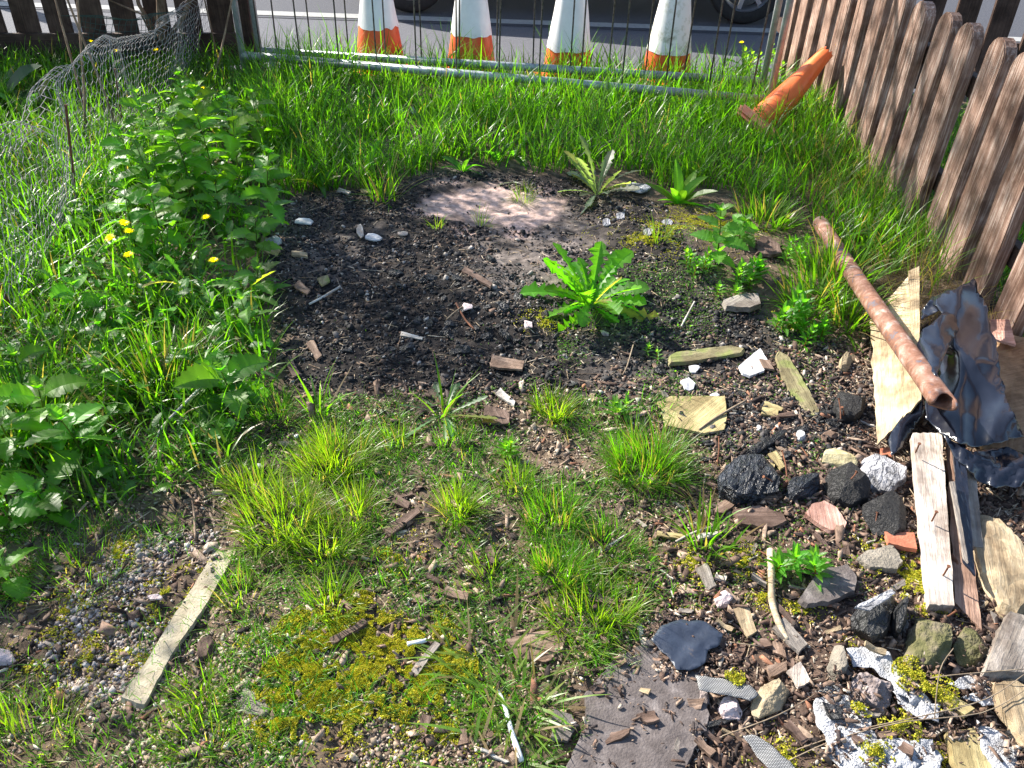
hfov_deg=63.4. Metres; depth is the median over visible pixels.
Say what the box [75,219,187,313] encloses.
dandelion plant
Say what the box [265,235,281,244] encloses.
ash flake
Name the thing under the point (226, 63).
wild grass
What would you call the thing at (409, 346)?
coal lump
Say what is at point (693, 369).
ash flake
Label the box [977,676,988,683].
bark chip
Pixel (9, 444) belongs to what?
nettle plant
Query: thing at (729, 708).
pale slag
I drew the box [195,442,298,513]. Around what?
grass tuft
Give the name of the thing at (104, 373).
nettle plant
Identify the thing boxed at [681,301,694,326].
bleached twig
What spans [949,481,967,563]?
thin lath
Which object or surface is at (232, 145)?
nettle plant
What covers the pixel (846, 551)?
bark chip
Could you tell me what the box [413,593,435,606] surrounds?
wood chip
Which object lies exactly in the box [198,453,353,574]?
grass tuft
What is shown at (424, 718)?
bark chip
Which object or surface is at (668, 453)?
grass tuft
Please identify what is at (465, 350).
coal lump
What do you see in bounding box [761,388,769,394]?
bark chip
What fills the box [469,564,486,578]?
clump
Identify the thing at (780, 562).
leafy weed
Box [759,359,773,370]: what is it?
brown chip
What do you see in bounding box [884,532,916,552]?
red tile
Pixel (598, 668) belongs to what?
bark chip
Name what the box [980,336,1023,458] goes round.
tan board
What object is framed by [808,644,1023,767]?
rubble
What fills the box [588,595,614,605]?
wood chip
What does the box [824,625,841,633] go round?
bark chip
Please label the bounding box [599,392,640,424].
leafy weed
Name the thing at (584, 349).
bark chip
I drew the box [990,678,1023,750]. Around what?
broken plank
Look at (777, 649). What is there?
bark chip
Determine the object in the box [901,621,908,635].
bark chip
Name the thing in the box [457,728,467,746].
bark chip
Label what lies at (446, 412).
grass tuft
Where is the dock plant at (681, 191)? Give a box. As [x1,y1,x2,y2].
[646,159,716,207]
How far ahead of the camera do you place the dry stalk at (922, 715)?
1.66 m
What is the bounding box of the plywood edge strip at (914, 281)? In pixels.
[908,266,919,345]
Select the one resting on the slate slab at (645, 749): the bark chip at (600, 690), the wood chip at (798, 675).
the bark chip at (600, 690)
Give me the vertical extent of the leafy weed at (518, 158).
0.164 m
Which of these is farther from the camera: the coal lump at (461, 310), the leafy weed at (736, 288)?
the leafy weed at (736, 288)
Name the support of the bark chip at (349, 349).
on the ground at (534, 214)
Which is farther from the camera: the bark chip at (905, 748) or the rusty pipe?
the rusty pipe
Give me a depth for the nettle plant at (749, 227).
3.37 m
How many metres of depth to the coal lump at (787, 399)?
2.58 m
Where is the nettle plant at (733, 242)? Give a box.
[689,202,748,267]
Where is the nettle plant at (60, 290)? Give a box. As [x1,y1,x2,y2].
[48,273,101,322]
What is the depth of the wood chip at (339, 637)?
1.84 m
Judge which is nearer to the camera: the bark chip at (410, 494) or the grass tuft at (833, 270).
the bark chip at (410, 494)
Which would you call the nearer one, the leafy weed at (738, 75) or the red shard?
the red shard
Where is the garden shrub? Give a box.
[108,0,191,51]
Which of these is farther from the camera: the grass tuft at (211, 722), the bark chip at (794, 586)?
the bark chip at (794, 586)
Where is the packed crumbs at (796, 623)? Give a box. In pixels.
[0,187,1023,767]
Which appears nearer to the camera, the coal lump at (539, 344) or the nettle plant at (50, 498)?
the nettle plant at (50, 498)
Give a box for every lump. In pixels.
[385,312,393,319]
[389,269,403,276]
[395,305,401,311]
[399,342,414,351]
[418,276,427,283]
[424,274,436,280]
[425,319,433,327]
[439,325,452,336]
[444,320,456,326]
[444,331,454,338]
[448,349,458,355]
[452,277,462,281]
[455,344,470,355]
[457,307,468,313]
[470,363,477,367]
[471,325,478,330]
[480,332,492,339]
[482,304,490,309]
[485,334,492,338]
[486,254,495,262]
[494,301,510,312]
[495,373,502,378]
[498,328,511,341]
[502,342,512,347]
[507,274,516,280]
[512,339,521,342]
[513,293,522,301]
[520,371,529,377]
[536,341,542,347]
[552,333,558,338]
[653,365,668,375]
[726,440,734,449]
[738,390,746,397]
[744,403,755,411]
[769,423,779,430]
[778,438,790,449]
[782,397,795,403]
[782,450,790,459]
[796,424,808,431]
[815,411,826,417]
[824,419,841,427]
[832,391,864,423]
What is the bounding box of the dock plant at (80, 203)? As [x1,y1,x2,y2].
[18,195,96,223]
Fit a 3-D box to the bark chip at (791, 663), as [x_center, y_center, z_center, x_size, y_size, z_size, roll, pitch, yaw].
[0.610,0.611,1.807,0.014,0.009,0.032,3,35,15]
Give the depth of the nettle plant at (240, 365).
2.43 m
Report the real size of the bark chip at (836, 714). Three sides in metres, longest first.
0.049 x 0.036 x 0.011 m
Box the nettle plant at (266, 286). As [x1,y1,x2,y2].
[233,260,278,294]
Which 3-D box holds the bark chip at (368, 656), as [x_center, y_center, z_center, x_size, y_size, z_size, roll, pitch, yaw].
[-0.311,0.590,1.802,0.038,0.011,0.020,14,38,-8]
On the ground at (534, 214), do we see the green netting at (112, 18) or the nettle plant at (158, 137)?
the nettle plant at (158, 137)
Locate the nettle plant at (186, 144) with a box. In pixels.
[147,112,211,202]
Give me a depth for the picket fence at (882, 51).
3.44 m
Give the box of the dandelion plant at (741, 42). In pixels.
[725,41,769,70]
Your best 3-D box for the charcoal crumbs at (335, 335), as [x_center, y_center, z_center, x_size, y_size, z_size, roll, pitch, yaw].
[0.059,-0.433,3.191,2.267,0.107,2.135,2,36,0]
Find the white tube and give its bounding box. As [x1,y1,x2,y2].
[498,689,523,762]
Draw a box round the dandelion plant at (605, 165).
[558,134,642,214]
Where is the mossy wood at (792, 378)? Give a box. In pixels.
[775,351,818,415]
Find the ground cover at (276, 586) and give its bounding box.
[236,206,919,767]
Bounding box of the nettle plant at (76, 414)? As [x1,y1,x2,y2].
[24,402,116,488]
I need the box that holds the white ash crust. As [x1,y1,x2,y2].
[854,589,895,610]
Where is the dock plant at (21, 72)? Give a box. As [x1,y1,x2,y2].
[0,64,41,104]
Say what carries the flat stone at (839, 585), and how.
on the ground at (534, 214)
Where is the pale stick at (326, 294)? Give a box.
[309,286,340,304]
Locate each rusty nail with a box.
[717,436,719,462]
[781,450,787,476]
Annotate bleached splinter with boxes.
[400,331,422,339]
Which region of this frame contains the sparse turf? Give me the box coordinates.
[0,382,703,767]
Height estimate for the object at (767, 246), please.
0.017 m
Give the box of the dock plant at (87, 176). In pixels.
[73,165,122,198]
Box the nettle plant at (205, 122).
[175,98,236,202]
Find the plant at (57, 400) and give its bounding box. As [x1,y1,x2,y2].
[0,352,132,473]
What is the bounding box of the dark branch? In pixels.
[731,622,764,648]
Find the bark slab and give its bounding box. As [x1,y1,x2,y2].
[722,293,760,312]
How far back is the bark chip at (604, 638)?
1.85 m
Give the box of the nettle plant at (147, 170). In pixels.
[112,131,175,208]
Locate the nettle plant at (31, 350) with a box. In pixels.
[0,343,47,384]
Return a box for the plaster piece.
[738,348,766,377]
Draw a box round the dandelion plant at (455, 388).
[399,382,497,443]
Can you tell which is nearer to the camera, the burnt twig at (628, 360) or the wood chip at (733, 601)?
the wood chip at (733, 601)
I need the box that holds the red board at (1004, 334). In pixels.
[990,319,1015,346]
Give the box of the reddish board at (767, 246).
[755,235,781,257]
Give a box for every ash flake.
[147,594,162,600]
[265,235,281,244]
[295,218,312,224]
[356,224,363,237]
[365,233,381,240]
[398,231,407,235]
[462,303,472,310]
[524,320,531,328]
[603,218,609,226]
[616,212,624,219]
[625,182,650,193]
[643,228,652,235]
[662,219,672,224]
[680,377,694,390]
[689,365,699,373]
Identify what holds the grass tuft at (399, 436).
on the ground at (534, 214)
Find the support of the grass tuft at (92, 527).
on the ground at (534, 214)
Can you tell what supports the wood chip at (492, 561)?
on the ground at (534, 214)
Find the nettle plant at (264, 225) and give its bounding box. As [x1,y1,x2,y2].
[226,211,282,259]
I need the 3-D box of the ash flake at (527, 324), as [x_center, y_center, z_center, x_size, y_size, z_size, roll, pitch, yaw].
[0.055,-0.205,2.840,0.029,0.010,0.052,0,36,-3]
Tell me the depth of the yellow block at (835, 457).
2.34 m
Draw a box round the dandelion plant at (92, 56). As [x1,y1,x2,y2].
[84,39,106,83]
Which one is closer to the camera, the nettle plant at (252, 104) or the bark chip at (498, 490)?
the bark chip at (498, 490)
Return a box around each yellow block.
[822,448,857,466]
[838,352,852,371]
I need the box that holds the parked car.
[394,0,775,23]
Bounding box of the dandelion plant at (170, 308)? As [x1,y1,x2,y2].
[103,276,225,339]
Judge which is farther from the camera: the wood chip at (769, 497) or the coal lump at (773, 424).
the coal lump at (773, 424)
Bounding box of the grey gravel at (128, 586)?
[30,527,226,702]
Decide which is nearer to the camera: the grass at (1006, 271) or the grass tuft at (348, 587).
the grass tuft at (348, 587)
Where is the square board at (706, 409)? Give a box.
[657,396,726,434]
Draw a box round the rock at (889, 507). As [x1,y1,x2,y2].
[862,490,906,538]
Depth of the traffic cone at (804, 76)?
4.50 m
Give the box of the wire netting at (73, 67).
[0,0,210,340]
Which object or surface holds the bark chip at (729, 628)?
on the plastic grit at (718, 658)
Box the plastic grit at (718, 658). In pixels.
[639,606,740,681]
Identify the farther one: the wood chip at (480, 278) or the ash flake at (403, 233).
the ash flake at (403, 233)
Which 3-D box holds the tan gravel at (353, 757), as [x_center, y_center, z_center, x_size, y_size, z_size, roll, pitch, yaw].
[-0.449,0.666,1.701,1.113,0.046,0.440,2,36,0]
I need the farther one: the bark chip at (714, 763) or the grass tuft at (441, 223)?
the grass tuft at (441, 223)
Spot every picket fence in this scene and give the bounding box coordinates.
[0,0,239,65]
[777,0,1023,336]
[914,0,1023,88]
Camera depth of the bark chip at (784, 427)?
2.46 m
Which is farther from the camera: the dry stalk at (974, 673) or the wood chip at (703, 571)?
the wood chip at (703, 571)
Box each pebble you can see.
[714,590,732,609]
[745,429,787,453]
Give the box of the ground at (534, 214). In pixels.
[0,66,1023,767]
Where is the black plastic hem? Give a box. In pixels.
[942,433,1023,487]
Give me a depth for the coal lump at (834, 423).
2.49 m
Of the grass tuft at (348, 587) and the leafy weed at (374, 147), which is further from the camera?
the leafy weed at (374, 147)
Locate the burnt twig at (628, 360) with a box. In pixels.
[622,345,633,374]
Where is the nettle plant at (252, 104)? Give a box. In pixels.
[235,86,282,150]
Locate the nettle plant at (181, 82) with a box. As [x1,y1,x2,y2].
[158,66,203,127]
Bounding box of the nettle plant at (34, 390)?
[0,372,90,452]
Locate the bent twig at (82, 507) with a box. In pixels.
[54,501,88,540]
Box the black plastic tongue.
[888,395,924,455]
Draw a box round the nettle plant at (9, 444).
[0,391,52,474]
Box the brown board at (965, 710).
[930,686,974,718]
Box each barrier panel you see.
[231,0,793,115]
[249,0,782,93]
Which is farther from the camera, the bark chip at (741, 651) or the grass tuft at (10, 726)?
the bark chip at (741, 651)
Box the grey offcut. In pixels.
[967,469,982,548]
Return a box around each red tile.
[879,447,891,458]
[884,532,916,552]
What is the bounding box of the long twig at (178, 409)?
[141,388,200,458]
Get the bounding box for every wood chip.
[260,236,281,255]
[284,355,299,378]
[291,250,307,258]
[294,280,310,294]
[306,340,321,360]
[317,275,329,286]
[330,618,367,644]
[337,188,350,194]
[360,189,370,193]
[383,506,420,537]
[392,494,410,510]
[411,641,439,675]
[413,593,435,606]
[443,585,468,601]
[461,266,492,288]
[482,405,509,424]
[485,545,494,565]
[490,354,523,370]
[495,388,514,406]
[505,631,567,664]
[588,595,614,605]
[637,624,644,644]
[648,620,660,634]
[656,530,689,540]
[694,735,715,757]
[695,563,715,589]
[698,531,717,539]
[707,712,740,728]
[713,647,741,662]
[715,574,726,581]
[725,587,737,604]
[733,603,756,637]
[750,572,766,587]
[760,495,777,500]
[761,407,778,417]
[763,401,782,410]
[766,599,796,623]
[766,661,786,678]
[768,450,784,469]
[770,411,794,418]
[771,617,807,654]
[783,720,808,746]
[786,662,809,688]
[811,713,824,735]
[813,530,828,550]
[923,712,951,726]
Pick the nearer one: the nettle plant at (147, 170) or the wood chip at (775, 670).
the wood chip at (775, 670)
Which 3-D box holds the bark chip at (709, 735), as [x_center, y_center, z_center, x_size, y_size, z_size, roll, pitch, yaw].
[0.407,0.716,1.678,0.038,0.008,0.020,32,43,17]
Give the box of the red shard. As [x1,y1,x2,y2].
[803,500,846,533]
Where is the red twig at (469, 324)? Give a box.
[455,302,474,329]
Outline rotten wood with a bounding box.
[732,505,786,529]
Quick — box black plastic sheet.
[925,278,1023,446]
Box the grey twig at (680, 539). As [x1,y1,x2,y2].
[675,525,712,542]
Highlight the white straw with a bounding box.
[407,638,426,645]
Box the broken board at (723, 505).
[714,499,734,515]
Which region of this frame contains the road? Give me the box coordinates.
[0,0,1023,42]
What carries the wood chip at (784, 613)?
on the ground at (534, 214)
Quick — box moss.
[4,201,963,767]
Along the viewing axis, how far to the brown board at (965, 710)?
1.71 m
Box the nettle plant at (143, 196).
[128,177,189,261]
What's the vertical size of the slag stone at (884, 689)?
0.061 m
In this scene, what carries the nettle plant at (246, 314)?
on the ground at (534, 214)
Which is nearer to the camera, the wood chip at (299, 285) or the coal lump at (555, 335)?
the coal lump at (555, 335)
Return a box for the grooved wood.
[668,345,744,365]
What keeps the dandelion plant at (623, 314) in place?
on the ground at (534, 214)
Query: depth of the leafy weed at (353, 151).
4.12 m
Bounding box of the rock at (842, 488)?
[822,462,870,509]
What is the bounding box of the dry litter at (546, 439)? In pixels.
[0,193,1023,767]
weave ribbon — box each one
[695,675,758,700]
[743,734,794,767]
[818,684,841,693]
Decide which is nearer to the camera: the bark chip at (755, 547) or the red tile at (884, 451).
the bark chip at (755, 547)
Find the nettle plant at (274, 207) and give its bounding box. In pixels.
[240,145,294,231]
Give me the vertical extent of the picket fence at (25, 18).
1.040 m
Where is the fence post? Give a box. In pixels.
[238,0,254,51]
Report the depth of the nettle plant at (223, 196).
3.35 m
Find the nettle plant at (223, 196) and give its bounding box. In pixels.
[189,169,244,238]
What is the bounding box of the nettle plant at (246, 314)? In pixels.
[222,289,276,341]
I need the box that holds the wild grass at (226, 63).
[0,30,303,543]
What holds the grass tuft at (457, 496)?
on the ground at (534, 214)
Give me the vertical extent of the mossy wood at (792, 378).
0.018 m
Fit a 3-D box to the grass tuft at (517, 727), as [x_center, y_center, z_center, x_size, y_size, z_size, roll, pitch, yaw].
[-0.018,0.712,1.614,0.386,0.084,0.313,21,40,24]
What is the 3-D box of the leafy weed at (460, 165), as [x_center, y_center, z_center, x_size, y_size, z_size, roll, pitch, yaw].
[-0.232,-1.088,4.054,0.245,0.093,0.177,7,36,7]
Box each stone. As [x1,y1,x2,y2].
[0,648,15,665]
[699,690,708,704]
[796,430,805,441]
[797,564,856,608]
[823,430,838,437]
[826,645,847,681]
[851,672,893,715]
[855,545,902,572]
[860,454,906,494]
[903,618,952,674]
[952,627,988,667]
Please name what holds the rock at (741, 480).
on the ground at (534, 214)
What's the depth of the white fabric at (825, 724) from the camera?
1.64 m
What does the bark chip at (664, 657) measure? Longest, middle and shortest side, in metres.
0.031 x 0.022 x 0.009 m
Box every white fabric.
[813,693,920,767]
[846,646,930,706]
[893,691,940,722]
[908,738,943,767]
[947,675,993,705]
[976,720,1017,767]
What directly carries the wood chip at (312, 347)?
on the ground at (534, 214)
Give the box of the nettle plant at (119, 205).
[98,178,163,262]
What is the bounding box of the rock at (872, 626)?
[850,596,893,643]
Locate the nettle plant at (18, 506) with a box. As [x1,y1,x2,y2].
[0,471,46,528]
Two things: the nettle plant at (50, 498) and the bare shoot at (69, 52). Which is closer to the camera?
the nettle plant at (50, 498)
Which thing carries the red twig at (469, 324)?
on the ground at (534, 214)
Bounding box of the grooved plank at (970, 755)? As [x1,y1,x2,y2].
[944,728,991,767]
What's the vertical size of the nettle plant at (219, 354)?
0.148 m
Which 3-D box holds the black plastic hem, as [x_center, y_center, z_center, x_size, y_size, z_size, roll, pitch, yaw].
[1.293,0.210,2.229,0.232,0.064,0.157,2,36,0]
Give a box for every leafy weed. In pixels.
[292,169,338,197]
[327,139,370,162]
[343,139,380,174]
[438,152,485,174]
[477,142,513,161]
[494,131,532,166]
[494,434,521,468]
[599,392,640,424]
[641,341,663,363]
[679,245,716,278]
[708,280,743,296]
[724,67,758,89]
[728,257,763,288]
[738,45,788,86]
[746,252,772,280]
[748,130,777,152]
[759,540,811,583]
[766,281,817,335]
[766,309,788,331]
[777,233,814,269]
[793,315,833,351]
[793,544,834,590]
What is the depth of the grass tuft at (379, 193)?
3.74 m
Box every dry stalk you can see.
[722,694,814,736]
[725,641,758,645]
[789,690,1023,760]
[796,674,1023,749]
[930,669,1023,678]
[934,648,953,721]
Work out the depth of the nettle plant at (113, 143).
3.58 m
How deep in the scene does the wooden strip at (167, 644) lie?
1.84 m
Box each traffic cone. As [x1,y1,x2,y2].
[357,0,411,76]
[443,0,495,78]
[534,0,600,80]
[635,0,702,85]
[736,47,832,140]
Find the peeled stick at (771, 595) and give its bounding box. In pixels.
[767,548,788,642]
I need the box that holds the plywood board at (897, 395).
[870,277,921,446]
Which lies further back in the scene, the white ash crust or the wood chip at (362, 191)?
the wood chip at (362, 191)
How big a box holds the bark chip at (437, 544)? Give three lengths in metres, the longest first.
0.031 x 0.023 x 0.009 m
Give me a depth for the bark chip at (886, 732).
1.65 m
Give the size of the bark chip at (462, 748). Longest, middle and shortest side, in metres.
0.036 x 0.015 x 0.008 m
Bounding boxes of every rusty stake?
[0,282,19,325]
[64,104,76,198]
[114,68,123,123]
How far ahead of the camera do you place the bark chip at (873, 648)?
1.80 m
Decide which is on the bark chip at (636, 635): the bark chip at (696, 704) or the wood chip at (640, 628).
the wood chip at (640, 628)
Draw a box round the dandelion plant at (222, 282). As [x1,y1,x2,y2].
[134,214,259,318]
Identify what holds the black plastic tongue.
hanging from the plywood board at (897, 395)
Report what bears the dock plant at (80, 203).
on the ground at (534, 214)
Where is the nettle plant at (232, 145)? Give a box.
[206,97,260,190]
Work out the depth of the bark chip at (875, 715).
1.69 m
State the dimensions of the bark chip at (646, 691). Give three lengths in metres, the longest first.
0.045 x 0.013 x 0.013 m
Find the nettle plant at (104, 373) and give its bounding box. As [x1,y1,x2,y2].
[71,350,129,403]
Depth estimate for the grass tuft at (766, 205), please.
3.65 m
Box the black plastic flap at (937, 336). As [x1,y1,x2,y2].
[917,311,958,375]
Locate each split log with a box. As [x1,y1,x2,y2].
[973,515,1023,617]
[980,611,1023,683]
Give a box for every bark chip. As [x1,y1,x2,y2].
[343,346,352,351]
[361,651,370,658]
[394,491,412,498]
[419,714,431,743]
[432,713,441,724]
[433,539,442,548]
[434,585,445,594]
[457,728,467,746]
[460,525,482,539]
[460,736,471,751]
[480,747,509,763]
[485,728,495,742]
[493,486,503,493]
[568,380,577,386]
[579,346,589,354]
[589,683,604,693]
[590,665,606,671]
[600,318,609,327]
[600,636,609,643]
[605,728,630,744]
[607,533,625,545]
[611,502,622,515]
[613,658,626,667]
[620,588,626,598]
[635,518,647,527]
[635,620,643,642]
[636,566,647,572]
[636,710,659,724]
[639,688,650,695]
[644,640,654,646]
[659,652,668,660]
[661,390,668,397]
[662,610,672,621]
[665,317,678,321]
[674,737,679,752]
[675,453,687,464]
[678,608,693,613]
[687,484,696,495]
[687,698,704,709]
[698,440,714,446]
[699,457,711,461]
[699,610,710,618]
[702,755,718,767]
[703,729,720,743]
[705,481,717,488]
[706,652,711,662]
[715,619,733,631]
[719,633,727,647]
[721,727,741,737]
[732,331,743,337]
[733,732,747,747]
[735,644,745,656]
[750,543,757,554]
[754,638,771,648]
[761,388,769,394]
[772,639,785,658]
[780,425,789,429]
[788,658,794,668]
[789,585,806,590]
[817,472,825,483]
[821,434,827,441]
[822,495,829,501]
[822,702,842,719]
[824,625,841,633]
[825,633,830,640]
[841,546,849,558]
[844,614,851,620]
[845,668,853,679]
[851,732,864,744]
[862,710,880,717]
[864,640,886,655]
[877,728,896,738]
[890,579,905,590]
[897,741,913,756]
[898,678,915,691]
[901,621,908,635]
[914,724,939,738]
[935,724,951,734]
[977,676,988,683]
[980,601,988,609]
[982,714,990,723]
[985,614,999,623]
[990,611,999,624]
[1002,729,1014,740]
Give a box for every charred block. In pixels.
[786,473,819,502]
[890,596,908,637]
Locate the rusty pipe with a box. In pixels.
[813,216,958,410]
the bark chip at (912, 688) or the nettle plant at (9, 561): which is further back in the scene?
the nettle plant at (9, 561)
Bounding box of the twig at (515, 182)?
[498,179,531,191]
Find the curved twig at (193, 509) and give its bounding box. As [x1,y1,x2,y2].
[159,476,196,540]
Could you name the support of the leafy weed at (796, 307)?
on the ground at (534, 214)
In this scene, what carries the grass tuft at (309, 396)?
on the ground at (534, 214)
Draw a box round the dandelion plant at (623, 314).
[590,295,644,325]
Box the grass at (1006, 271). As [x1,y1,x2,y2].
[732,64,1023,352]
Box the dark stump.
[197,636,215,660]
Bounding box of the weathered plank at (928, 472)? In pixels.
[910,432,954,613]
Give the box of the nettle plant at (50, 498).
[10,472,78,529]
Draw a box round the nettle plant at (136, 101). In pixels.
[115,86,173,152]
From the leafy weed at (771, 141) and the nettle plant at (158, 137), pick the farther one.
the leafy weed at (771, 141)
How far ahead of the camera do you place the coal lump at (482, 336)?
2.80 m
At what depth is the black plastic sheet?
2.43 m
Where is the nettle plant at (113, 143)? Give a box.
[99,121,154,196]
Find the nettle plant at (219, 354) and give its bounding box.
[190,348,240,412]
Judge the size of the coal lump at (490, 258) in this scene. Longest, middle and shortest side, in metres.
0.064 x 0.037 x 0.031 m
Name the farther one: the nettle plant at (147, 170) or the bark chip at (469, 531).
the nettle plant at (147, 170)
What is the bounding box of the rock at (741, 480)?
[717,454,779,504]
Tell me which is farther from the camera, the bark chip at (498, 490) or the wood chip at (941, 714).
the bark chip at (498, 490)
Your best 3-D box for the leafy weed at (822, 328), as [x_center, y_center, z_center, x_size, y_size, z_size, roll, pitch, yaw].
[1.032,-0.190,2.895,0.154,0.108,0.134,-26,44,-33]
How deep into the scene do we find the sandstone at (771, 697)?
1.73 m
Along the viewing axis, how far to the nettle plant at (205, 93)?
3.90 m
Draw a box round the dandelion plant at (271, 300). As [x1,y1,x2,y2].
[181,271,290,334]
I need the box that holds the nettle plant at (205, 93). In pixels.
[172,80,221,153]
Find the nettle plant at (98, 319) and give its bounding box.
[77,311,131,362]
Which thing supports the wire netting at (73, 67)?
attached to the rusty stake at (69, 137)
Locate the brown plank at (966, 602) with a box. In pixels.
[945,441,981,629]
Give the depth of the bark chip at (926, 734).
1.69 m
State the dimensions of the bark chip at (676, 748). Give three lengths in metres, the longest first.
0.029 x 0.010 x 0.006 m
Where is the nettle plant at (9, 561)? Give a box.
[0,546,39,600]
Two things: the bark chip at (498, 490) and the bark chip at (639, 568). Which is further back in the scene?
the bark chip at (498, 490)
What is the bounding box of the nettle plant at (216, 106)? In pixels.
[207,87,249,149]
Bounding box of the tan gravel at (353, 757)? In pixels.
[3,624,523,767]
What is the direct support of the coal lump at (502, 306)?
on the ground at (534, 214)
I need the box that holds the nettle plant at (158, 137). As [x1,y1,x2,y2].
[133,99,189,180]
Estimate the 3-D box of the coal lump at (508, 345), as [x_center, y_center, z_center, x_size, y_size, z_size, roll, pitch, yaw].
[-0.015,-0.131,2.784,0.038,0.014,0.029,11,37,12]
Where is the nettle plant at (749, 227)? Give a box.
[721,213,759,247]
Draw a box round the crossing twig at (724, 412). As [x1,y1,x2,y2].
[698,399,746,429]
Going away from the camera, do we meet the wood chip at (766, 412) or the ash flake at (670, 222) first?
the wood chip at (766, 412)
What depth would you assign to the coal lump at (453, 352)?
2.74 m
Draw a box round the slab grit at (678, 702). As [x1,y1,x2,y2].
[568,636,707,767]
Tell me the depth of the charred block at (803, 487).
2.21 m
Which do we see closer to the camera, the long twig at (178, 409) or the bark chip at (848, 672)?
the bark chip at (848, 672)
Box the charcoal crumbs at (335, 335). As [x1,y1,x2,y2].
[259,170,875,464]
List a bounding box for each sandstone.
[234,688,270,716]
[751,678,789,719]
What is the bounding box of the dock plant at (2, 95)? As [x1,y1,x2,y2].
[0,78,56,114]
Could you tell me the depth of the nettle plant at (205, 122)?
3.58 m
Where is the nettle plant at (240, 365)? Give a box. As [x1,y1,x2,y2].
[173,352,271,425]
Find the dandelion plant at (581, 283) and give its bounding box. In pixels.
[520,241,658,331]
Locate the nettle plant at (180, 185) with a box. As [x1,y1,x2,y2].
[147,169,206,234]
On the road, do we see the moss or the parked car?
the parked car
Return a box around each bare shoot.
[55,0,88,128]
[67,0,118,136]
[76,0,86,144]
[204,0,216,62]
[210,0,232,86]
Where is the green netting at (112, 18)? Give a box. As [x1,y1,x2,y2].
[66,9,196,55]
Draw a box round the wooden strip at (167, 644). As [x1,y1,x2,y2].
[121,545,235,709]
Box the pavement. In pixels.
[0,8,914,93]
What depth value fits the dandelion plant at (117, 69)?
4.90 m
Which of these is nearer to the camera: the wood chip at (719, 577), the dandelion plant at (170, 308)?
the wood chip at (719, 577)
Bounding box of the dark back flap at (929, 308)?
[921,296,938,319]
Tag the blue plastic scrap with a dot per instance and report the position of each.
(679, 645)
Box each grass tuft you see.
[0,505,155,615]
[0,666,96,767]
[68,305,237,428]
[143,675,255,767]
[149,647,240,724]
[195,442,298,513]
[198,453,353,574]
[201,557,285,628]
[243,377,310,438]
[266,493,380,594]
[268,362,360,426]
[273,409,402,500]
[276,548,371,649]
[305,464,399,550]
[332,148,433,212]
[367,417,427,458]
[394,570,597,743]
[407,686,572,767]
[411,350,479,444]
[414,462,496,541]
[418,410,479,458]
[419,209,448,228]
[442,633,608,767]
[453,541,527,598]
[471,198,496,227]
[486,449,557,507]
[503,178,543,210]
[506,468,604,564]
[509,373,593,428]
[513,519,616,606]
[525,545,659,662]
[549,504,658,580]
[571,308,603,331]
[583,405,718,511]
[629,212,683,248]
[652,482,762,564]
[728,183,814,233]
[759,251,879,329]
[769,218,911,320]
[805,267,911,354]
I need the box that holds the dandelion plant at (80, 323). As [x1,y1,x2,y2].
[62,294,184,342]
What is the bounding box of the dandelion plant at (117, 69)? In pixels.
[96,49,127,87]
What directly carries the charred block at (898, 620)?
on the ground at (534, 214)
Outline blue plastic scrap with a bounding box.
[651,619,722,670]
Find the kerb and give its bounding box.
[0,2,1021,40]
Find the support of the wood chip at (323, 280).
on the ground at (534, 214)
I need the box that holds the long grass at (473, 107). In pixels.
[216,4,938,278]
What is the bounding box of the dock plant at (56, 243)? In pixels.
[36,238,98,264]
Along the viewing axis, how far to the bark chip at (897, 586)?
1.97 m
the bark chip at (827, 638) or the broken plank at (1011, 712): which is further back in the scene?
the bark chip at (827, 638)
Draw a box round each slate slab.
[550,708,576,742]
[566,644,709,767]
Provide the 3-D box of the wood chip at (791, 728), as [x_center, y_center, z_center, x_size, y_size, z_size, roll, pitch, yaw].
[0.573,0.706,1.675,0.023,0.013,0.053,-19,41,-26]
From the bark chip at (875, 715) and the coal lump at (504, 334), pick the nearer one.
the bark chip at (875, 715)
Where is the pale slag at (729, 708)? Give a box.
[718,696,741,720]
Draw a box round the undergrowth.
[0,74,286,499]
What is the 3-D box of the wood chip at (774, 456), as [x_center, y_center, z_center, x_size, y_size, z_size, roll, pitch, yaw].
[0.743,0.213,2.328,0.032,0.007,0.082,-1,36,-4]
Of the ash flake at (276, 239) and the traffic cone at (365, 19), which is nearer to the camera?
the ash flake at (276, 239)

